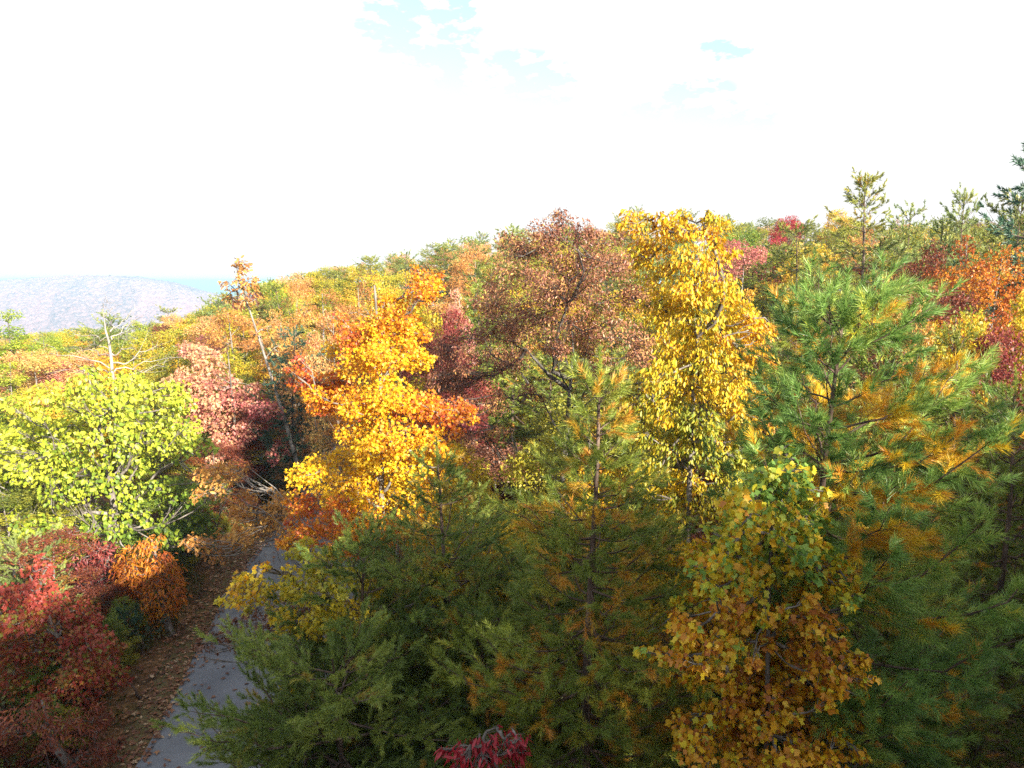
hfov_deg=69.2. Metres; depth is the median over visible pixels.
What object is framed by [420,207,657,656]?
oak tree
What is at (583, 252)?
hardwood tree
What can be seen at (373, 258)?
pine tree
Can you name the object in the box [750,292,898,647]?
pine tree
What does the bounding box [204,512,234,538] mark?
roadside shrub
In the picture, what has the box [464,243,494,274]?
oak tree
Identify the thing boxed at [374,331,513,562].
hardwood tree
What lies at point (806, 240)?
pine tree
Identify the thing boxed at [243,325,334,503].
tree
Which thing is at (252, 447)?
oak tree
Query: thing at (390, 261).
pine tree
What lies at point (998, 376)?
hardwood tree
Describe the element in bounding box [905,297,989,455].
pine tree
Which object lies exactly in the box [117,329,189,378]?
hardwood tree
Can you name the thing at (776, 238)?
hardwood tree
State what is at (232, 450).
hardwood tree
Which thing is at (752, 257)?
hardwood tree
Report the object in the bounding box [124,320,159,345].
pine tree
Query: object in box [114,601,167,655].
pine tree
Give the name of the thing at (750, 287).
pine tree
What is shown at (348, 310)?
oak tree
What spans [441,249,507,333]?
oak tree
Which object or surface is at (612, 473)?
hardwood tree
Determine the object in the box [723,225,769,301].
pine tree
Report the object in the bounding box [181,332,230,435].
hardwood tree
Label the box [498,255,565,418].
hardwood tree
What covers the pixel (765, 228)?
hardwood tree
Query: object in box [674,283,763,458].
hardwood tree
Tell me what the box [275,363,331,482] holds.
oak tree
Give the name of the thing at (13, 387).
hardwood tree
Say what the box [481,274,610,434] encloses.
hardwood tree
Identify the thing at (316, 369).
oak tree
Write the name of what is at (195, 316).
hardwood tree
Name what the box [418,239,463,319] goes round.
pine tree
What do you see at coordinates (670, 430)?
hardwood tree
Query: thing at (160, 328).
hardwood tree
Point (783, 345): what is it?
pine tree
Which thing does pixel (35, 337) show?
hardwood tree
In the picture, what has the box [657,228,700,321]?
pine tree
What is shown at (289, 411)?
hardwood tree
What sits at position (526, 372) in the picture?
pine tree
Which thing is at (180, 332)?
hardwood tree
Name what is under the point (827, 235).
pine tree
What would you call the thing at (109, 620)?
pine seedling
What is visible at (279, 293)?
hardwood tree
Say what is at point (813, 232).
pine tree
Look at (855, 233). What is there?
hardwood tree
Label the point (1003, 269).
hardwood tree
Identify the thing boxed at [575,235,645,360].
hardwood tree
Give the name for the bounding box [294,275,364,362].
hardwood tree
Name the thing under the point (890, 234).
pine tree
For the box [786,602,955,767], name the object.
pine tree
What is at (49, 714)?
pine seedling
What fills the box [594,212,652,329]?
pine tree
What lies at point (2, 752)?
roadside shrub
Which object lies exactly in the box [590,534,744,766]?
hardwood tree
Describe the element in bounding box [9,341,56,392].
oak tree
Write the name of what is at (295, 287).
oak tree
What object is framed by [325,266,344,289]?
hardwood tree
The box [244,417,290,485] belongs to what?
dogwood tree
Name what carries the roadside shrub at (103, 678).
on the ground
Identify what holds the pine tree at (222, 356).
on the ground
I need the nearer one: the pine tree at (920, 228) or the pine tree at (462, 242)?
the pine tree at (920, 228)
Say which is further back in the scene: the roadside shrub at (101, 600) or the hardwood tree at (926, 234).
the hardwood tree at (926, 234)
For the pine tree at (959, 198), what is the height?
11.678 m
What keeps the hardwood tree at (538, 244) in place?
on the ground
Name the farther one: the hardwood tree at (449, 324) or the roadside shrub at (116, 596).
the hardwood tree at (449, 324)
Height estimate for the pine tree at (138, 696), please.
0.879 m
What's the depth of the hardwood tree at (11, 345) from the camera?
35.63 m
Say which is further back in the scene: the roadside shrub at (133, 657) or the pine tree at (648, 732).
the roadside shrub at (133, 657)
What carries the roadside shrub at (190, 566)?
on the ground
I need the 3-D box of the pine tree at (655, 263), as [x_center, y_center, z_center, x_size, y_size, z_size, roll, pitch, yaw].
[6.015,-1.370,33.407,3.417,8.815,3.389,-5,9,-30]
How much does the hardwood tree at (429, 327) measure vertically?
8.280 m
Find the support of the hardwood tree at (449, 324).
on the ground
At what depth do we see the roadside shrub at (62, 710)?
13.35 m
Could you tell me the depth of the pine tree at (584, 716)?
7.14 m
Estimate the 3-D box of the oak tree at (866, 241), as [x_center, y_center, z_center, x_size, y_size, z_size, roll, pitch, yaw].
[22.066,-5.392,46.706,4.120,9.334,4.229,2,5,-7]
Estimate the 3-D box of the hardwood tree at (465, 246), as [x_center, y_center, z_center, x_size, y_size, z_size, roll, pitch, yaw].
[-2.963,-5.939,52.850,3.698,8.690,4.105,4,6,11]
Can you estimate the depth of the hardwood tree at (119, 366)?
36.90 m
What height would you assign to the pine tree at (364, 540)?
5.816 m
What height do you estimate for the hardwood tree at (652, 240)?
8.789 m
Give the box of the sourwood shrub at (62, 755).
[0,696,127,767]
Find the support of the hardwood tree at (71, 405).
on the ground
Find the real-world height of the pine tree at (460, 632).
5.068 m
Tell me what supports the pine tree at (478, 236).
on the ground
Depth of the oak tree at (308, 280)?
57.20 m
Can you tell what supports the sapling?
on the ground
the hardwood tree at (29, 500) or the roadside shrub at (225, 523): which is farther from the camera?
the roadside shrub at (225, 523)
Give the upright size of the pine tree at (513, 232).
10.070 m
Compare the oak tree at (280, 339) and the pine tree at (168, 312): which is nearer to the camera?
the oak tree at (280, 339)
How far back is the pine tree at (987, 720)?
8.87 m
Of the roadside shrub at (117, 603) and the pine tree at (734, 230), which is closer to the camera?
the roadside shrub at (117, 603)
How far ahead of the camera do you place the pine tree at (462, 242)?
88.06 m
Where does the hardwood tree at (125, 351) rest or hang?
on the ground
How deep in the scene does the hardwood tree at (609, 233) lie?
99.11 m
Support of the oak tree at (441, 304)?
on the ground
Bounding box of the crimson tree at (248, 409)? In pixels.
[155,339,290,485]
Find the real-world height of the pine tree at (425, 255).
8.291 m
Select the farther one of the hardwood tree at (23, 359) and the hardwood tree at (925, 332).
the hardwood tree at (23, 359)
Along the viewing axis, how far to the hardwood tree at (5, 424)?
27.63 m
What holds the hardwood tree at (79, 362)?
on the ground
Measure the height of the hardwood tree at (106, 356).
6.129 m
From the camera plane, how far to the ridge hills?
10123.25 m
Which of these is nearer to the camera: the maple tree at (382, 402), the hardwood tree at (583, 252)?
the maple tree at (382, 402)
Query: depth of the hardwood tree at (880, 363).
16.00 m
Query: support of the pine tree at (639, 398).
on the ground
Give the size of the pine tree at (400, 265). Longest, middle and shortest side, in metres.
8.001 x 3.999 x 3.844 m
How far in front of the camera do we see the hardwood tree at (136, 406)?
26.08 m
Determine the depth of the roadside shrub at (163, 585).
19.91 m
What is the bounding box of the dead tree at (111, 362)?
[42,291,192,532]
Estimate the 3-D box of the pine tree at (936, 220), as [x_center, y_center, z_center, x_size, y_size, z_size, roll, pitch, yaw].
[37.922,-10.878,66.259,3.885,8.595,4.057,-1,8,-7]
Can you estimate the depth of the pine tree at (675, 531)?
10.62 m
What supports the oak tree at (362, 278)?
on the ground
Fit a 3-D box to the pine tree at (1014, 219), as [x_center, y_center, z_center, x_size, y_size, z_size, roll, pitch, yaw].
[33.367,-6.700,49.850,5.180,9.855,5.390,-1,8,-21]
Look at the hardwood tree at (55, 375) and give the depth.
32.85 m
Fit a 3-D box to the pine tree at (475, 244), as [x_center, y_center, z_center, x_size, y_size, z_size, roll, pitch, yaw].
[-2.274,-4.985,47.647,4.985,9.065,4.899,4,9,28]
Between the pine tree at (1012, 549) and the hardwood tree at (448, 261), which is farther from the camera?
the hardwood tree at (448, 261)
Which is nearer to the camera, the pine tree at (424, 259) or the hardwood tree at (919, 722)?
the hardwood tree at (919, 722)
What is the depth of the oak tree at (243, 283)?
25.97 m
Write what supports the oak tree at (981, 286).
on the ground
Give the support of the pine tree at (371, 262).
on the ground
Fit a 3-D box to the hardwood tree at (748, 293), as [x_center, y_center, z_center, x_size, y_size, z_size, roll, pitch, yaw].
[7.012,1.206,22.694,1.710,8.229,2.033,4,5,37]
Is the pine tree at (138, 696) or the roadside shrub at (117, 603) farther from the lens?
the roadside shrub at (117, 603)
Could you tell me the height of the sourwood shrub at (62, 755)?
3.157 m
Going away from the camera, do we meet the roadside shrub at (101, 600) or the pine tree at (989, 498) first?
the pine tree at (989, 498)
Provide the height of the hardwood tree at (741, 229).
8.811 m
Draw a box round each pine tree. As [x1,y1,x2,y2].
[0,336,18,383]
[21,347,83,396]
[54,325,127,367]
[79,310,132,354]
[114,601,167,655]
[118,663,142,699]
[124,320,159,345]
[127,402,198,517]
[142,304,183,367]
[149,578,517,767]
[183,335,244,421]
[193,659,401,767]
[195,291,236,350]
[211,290,228,309]
[228,280,297,400]
[230,502,468,767]
[239,277,325,404]
[271,435,580,767]
[294,274,325,351]
[330,265,355,325]
[346,255,394,323]
[352,254,387,310]
[356,671,461,747]
[379,254,409,287]
[382,251,403,287]
[387,249,425,315]
[394,584,578,767]
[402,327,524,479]
[413,248,442,279]
[417,242,445,304]
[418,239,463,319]
[420,344,730,767]
[436,236,503,349]
[438,532,681,767]
[440,612,569,759]
[441,237,459,293]
[441,244,469,303]
[450,279,520,465]
[455,235,470,258]
[461,256,531,440]
[464,228,541,332]
[467,290,578,490]
[473,230,490,249]
[489,223,538,370]
[493,350,603,513]
[536,227,583,344]
[558,249,643,397]
[569,494,712,767]
[572,312,654,511]
[574,662,692,767]
[581,226,603,298]
[582,357,666,545]
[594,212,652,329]
[615,257,675,407]
[620,206,655,286]
[634,223,660,281]
[634,235,685,390]
[651,243,711,409]
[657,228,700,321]
[660,234,708,302]
[669,208,700,275]
[682,245,1023,767]
[700,279,860,702]
[705,225,746,286]
[719,229,789,306]
[722,213,735,234]
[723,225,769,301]
[725,220,770,313]
[732,239,801,368]
[744,214,855,389]
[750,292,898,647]
[762,290,847,424]
[771,230,819,293]
[772,218,810,280]
[781,225,839,296]
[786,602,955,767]
[788,228,866,339]
[789,495,1023,767]
[794,224,825,269]
[794,307,962,756]
[797,167,926,422]
[801,223,825,266]
[811,271,914,406]
[830,215,878,269]
[834,220,871,270]
[861,199,956,379]
[863,320,1023,760]
[868,226,924,282]
[870,368,1023,767]
[880,397,1023,702]
[881,214,970,451]
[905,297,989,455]
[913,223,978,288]
[919,181,997,327]
[920,451,1023,749]
[927,213,951,255]
[927,218,981,263]
[929,226,998,314]
[946,225,1023,317]
[952,141,1023,440]
[953,185,1023,442]
[974,209,1023,325]
[980,213,1023,295]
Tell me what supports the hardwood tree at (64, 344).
on the ground
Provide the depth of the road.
15.70 m
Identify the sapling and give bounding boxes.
[50,536,125,615]
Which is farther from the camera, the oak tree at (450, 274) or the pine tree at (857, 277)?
the oak tree at (450, 274)
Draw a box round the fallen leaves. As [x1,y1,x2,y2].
[61,457,335,767]
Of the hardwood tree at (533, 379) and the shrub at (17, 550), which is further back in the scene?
the hardwood tree at (533, 379)
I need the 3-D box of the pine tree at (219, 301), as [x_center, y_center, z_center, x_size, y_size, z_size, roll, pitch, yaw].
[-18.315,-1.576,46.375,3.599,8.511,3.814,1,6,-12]
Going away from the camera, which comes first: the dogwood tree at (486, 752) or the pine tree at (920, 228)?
the dogwood tree at (486, 752)
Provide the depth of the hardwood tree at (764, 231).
78.34 m
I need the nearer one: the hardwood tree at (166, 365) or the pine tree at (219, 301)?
the hardwood tree at (166, 365)
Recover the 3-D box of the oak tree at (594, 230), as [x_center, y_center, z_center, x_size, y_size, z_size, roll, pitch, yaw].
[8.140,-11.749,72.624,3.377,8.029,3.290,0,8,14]
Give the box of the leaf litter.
[0,473,1023,767]
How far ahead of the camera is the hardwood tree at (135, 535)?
20.92 m
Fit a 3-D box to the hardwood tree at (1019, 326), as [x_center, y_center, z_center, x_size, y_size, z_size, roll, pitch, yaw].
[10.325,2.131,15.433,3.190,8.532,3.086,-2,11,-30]
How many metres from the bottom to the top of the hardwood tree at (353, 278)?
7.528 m
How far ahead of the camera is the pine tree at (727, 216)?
68.91 m
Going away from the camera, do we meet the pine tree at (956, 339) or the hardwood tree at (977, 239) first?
the pine tree at (956, 339)
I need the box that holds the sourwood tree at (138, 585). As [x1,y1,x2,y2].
[107,533,192,636]
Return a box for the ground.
[0,291,1023,767]
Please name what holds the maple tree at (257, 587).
on the ground
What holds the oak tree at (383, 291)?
on the ground
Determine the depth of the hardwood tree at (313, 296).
68.03 m
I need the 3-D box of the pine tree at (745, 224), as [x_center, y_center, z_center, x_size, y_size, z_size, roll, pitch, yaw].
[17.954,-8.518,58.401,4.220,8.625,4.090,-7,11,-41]
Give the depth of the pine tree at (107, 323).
48.14 m
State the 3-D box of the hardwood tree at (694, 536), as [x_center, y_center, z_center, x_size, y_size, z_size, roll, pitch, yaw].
[4.672,3.530,14.136,4.129,6.120,4.355,-6,10,-38]
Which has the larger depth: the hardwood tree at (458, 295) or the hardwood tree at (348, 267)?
the hardwood tree at (348, 267)
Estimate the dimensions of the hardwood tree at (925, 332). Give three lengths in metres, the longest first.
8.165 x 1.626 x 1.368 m
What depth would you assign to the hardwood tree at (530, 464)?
13.06 m
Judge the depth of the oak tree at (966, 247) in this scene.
19.80 m
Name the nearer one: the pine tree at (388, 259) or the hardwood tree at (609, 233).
the pine tree at (388, 259)
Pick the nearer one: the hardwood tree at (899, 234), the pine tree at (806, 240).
the hardwood tree at (899, 234)
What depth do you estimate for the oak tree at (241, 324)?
32.03 m
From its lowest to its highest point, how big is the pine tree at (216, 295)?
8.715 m
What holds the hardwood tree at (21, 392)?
on the ground
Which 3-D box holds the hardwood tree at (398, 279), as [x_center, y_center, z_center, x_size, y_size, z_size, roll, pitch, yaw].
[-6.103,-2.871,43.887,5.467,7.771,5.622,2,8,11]
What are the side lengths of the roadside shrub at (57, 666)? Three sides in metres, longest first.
1.518 x 1.508 x 1.367 m
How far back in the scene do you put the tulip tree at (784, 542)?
6.28 m
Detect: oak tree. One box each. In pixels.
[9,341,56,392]
[178,414,398,606]
[187,306,281,436]
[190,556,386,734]
[203,427,270,498]
[218,255,312,514]
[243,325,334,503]
[256,318,306,439]
[266,277,322,445]
[274,271,321,351]
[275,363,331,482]
[277,289,350,475]
[300,309,377,555]
[318,282,392,531]
[339,268,413,492]
[349,262,372,323]
[419,284,495,391]
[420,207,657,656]
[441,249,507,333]
[449,244,493,309]
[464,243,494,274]
[581,223,606,292]
[689,228,705,287]
[834,228,889,292]
[866,239,989,453]
[902,234,1021,520]
[903,242,1023,546]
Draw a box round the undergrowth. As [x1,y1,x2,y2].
[0,479,292,767]
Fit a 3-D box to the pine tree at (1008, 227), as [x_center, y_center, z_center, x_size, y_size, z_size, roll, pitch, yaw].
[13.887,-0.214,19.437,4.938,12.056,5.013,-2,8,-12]
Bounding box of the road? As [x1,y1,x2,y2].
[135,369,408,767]
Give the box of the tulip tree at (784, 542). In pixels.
[632,443,882,767]
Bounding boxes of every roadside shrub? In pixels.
[0,735,27,767]
[5,655,87,720]
[13,703,95,767]
[72,651,124,706]
[92,624,140,680]
[94,582,146,629]
[106,595,149,655]
[113,582,157,613]
[131,565,180,601]
[156,530,201,573]
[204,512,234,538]
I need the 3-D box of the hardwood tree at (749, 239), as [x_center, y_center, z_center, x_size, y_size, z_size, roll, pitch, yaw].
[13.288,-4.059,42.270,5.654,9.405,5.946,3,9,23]
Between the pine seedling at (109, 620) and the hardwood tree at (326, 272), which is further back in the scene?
the hardwood tree at (326, 272)
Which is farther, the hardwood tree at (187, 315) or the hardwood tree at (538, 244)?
the hardwood tree at (187, 315)
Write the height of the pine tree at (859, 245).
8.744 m
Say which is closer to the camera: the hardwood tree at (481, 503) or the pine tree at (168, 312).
the hardwood tree at (481, 503)
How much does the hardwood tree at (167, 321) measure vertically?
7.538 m
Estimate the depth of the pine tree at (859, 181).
29.59 m
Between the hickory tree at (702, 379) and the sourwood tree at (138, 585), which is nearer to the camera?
the hickory tree at (702, 379)
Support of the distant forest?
on the hill
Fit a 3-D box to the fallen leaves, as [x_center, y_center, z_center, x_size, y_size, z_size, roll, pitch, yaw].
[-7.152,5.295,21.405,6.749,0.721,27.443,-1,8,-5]
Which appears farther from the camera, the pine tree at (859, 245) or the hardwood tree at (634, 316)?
the pine tree at (859, 245)
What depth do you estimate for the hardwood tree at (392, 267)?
63.02 m
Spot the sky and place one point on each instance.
(177, 141)
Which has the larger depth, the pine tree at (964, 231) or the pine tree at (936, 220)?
the pine tree at (936, 220)
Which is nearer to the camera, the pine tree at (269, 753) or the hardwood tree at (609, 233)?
the pine tree at (269, 753)
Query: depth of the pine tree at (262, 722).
7.69 m
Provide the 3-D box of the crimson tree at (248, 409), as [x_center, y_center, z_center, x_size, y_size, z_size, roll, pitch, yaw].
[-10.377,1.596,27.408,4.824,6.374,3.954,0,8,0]
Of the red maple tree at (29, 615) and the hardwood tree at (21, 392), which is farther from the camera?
the hardwood tree at (21, 392)
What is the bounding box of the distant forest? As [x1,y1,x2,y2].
[0,275,225,343]
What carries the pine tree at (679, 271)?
on the ground
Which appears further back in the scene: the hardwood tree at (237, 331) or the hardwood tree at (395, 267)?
the hardwood tree at (395, 267)
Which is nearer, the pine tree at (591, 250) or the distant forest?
the pine tree at (591, 250)
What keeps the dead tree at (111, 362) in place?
on the ground
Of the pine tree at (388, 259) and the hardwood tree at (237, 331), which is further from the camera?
the pine tree at (388, 259)
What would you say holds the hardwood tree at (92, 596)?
on the ground
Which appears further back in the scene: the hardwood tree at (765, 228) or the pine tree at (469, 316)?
the hardwood tree at (765, 228)
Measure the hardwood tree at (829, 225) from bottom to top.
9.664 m
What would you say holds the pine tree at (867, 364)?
on the ground
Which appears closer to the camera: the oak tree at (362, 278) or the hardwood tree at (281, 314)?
the hardwood tree at (281, 314)
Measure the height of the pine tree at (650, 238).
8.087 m
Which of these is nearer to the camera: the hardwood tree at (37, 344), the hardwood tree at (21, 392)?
the hardwood tree at (21, 392)
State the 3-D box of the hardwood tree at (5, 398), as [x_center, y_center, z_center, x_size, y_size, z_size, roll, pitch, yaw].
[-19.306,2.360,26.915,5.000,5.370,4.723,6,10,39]
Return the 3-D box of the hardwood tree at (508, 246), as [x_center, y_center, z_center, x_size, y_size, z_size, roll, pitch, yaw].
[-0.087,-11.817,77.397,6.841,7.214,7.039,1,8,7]
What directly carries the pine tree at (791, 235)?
on the ground
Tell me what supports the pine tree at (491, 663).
on the ground
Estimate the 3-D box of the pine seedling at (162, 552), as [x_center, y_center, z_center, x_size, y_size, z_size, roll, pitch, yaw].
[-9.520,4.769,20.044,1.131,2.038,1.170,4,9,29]
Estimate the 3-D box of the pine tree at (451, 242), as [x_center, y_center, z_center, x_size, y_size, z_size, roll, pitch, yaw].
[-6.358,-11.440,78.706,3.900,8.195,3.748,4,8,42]
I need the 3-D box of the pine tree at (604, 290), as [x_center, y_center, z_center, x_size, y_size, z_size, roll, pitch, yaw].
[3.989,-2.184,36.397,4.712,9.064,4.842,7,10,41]
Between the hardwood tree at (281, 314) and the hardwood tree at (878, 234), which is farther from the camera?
the hardwood tree at (878, 234)
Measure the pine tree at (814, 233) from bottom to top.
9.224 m
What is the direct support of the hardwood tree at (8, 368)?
on the ground
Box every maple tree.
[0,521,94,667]
[0,553,134,724]
[213,535,461,731]
[274,264,480,715]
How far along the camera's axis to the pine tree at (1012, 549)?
12.67 m
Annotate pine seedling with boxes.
[22,694,63,760]
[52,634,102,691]
[96,608,132,650]
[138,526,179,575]
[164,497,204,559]
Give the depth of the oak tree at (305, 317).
29.76 m
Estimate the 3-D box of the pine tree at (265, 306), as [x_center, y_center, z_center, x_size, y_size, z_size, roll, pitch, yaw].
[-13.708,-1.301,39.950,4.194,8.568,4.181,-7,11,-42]
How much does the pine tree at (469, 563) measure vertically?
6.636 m
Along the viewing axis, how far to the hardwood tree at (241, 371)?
31.32 m
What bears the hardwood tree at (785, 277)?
on the ground
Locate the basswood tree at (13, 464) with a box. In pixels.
[0,365,231,581]
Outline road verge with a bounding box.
[106,382,354,767]
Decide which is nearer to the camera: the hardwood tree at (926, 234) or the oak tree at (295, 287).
the oak tree at (295, 287)
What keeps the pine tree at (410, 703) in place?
on the ground
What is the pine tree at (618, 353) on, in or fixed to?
on the ground
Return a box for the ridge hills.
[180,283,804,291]
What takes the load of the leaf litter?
on the ground
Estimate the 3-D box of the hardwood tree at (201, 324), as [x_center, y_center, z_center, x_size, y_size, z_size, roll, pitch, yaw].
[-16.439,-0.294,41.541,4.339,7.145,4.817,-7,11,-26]
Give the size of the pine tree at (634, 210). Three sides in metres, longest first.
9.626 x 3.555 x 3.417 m
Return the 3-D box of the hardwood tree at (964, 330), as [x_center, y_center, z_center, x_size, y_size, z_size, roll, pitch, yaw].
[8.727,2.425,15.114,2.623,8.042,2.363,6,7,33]
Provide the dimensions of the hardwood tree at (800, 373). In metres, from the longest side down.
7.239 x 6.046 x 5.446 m
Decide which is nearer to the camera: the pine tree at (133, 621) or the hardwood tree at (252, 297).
the pine tree at (133, 621)
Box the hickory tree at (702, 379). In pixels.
[614,208,780,763]
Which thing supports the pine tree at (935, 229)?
on the ground
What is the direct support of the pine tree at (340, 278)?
on the ground
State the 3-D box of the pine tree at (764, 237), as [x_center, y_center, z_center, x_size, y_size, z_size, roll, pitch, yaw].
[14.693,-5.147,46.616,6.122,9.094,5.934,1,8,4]
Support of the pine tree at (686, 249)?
on the ground
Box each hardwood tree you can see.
[0,309,46,456]
[0,332,38,427]
[0,348,82,486]
[0,361,32,473]
[0,381,95,495]
[0,389,57,510]
[0,407,71,512]
[0,485,89,591]
[1,525,113,643]
[15,332,52,352]
[15,336,73,417]
[26,356,100,455]
[27,335,87,378]
[35,381,145,488]
[44,330,75,341]
[47,326,102,372]
[49,349,144,470]
[51,354,156,453]
[64,337,199,478]
[87,343,148,441]
[99,331,133,420]
[112,473,225,575]
[113,380,204,516]
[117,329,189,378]
[125,320,151,372]
[134,345,215,476]
[147,323,195,365]
[150,323,212,419]
[151,348,289,477]
[154,442,264,527]
[158,313,187,347]
[175,305,240,367]
[176,371,283,495]
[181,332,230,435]
[183,315,245,428]
[185,312,199,318]
[186,310,208,322]
[206,307,288,425]
[217,280,325,395]
[226,292,274,382]
[239,281,306,382]
[265,292,303,350]
[266,389,309,443]
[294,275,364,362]
[298,270,334,341]
[304,265,366,358]
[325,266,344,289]
[333,263,412,336]
[333,265,363,303]
[353,289,443,571]
[356,478,553,699]
[363,269,439,392]
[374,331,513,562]
[380,257,425,328]
[384,255,415,301]
[401,439,502,655]
[402,441,573,600]
[406,505,580,742]
[410,304,488,476]
[414,249,469,313]
[416,308,515,468]
[430,288,487,471]
[455,239,491,310]
[474,239,523,347]
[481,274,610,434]
[482,236,619,393]
[487,432,650,699]
[489,237,534,265]
[489,390,683,593]
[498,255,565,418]
[528,231,559,287]
[546,235,602,332]
[555,449,654,724]
[568,289,686,465]
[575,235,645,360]
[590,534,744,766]
[599,231,655,319]
[604,221,624,288]
[615,221,667,282]
[637,299,783,496]
[638,415,874,695]
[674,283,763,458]
[693,223,758,299]
[697,238,784,405]
[704,228,790,371]
[712,318,885,508]
[713,288,765,482]
[741,216,797,297]
[753,243,856,388]
[757,225,775,270]
[763,215,806,270]
[811,208,860,287]
[825,220,873,293]
[825,256,934,407]
[843,671,970,767]
[847,280,1022,603]
[852,276,907,484]
[868,300,945,676]
[870,224,888,256]
[880,226,934,265]
[894,305,1020,634]
[897,222,962,269]
[934,291,1023,632]
[937,324,1023,695]
[944,263,1021,371]
[951,222,1011,268]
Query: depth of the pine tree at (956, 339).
10.54 m
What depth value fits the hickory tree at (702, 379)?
10.90 m
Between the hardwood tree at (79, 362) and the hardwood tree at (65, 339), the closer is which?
the hardwood tree at (79, 362)
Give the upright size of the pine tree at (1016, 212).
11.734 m
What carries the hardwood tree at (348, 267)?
on the ground
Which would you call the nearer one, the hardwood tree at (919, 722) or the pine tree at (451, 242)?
the hardwood tree at (919, 722)
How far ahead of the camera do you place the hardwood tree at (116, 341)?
49.29 m
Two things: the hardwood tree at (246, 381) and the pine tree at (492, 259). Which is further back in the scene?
the pine tree at (492, 259)
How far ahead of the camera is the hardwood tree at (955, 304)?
17.13 m
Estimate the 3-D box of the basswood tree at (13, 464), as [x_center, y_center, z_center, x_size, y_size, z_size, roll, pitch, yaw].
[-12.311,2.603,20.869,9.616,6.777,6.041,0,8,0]
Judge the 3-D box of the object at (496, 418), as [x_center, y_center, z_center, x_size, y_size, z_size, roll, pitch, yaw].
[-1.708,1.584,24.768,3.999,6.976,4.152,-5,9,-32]
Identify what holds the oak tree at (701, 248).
on the ground
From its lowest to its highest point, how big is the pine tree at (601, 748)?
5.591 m
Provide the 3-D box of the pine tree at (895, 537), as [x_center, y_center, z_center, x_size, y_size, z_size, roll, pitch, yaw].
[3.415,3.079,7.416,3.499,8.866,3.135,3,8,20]
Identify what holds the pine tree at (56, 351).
on the ground
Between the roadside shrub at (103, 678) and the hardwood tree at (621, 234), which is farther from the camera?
the hardwood tree at (621, 234)
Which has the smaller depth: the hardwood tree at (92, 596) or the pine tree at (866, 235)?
the hardwood tree at (92, 596)
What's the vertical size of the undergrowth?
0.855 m
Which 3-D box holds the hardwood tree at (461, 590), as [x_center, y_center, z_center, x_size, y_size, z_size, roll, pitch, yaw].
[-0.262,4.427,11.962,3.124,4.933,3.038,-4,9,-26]
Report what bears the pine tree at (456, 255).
on the ground
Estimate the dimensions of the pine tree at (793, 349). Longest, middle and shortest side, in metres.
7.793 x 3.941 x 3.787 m
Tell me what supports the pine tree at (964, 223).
on the ground
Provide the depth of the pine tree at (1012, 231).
60.54 m
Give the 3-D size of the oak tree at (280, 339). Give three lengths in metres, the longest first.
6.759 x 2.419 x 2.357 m
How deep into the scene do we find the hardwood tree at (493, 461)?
18.31 m
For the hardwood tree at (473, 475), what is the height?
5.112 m
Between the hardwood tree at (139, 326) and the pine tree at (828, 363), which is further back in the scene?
the hardwood tree at (139, 326)
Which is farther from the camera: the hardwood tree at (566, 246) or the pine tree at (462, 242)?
the pine tree at (462, 242)
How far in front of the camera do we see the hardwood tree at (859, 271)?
34.34 m
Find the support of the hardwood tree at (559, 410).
on the ground
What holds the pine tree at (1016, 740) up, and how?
on the ground
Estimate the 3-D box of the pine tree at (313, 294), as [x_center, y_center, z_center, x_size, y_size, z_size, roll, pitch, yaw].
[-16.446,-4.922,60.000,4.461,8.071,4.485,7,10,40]
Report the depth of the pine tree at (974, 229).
46.00 m
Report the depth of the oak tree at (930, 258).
21.61 m
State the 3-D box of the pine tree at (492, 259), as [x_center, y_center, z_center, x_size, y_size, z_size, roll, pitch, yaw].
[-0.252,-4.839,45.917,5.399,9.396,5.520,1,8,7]
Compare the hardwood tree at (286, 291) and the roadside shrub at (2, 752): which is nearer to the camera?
the roadside shrub at (2, 752)
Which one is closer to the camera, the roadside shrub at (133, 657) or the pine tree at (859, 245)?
the roadside shrub at (133, 657)
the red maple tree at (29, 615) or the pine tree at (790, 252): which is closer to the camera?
the red maple tree at (29, 615)
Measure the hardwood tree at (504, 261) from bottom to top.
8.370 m
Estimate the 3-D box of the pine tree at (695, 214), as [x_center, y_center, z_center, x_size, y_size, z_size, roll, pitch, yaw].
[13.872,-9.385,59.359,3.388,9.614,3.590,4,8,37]
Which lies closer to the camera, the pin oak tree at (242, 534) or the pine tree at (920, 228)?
the pin oak tree at (242, 534)
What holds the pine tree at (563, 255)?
on the ground
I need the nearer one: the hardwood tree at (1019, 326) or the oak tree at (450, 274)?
the hardwood tree at (1019, 326)
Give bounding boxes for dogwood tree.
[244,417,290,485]
[434,724,533,767]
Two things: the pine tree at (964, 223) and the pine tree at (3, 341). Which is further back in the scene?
the pine tree at (3, 341)
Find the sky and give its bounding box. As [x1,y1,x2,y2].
[0,0,1023,283]
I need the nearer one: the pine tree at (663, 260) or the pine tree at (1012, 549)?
the pine tree at (1012, 549)
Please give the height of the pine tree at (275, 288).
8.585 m
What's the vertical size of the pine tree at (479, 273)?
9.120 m
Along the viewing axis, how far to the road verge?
16.30 m
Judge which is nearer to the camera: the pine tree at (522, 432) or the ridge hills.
the pine tree at (522, 432)
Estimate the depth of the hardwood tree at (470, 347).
30.34 m
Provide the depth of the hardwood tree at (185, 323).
48.27 m

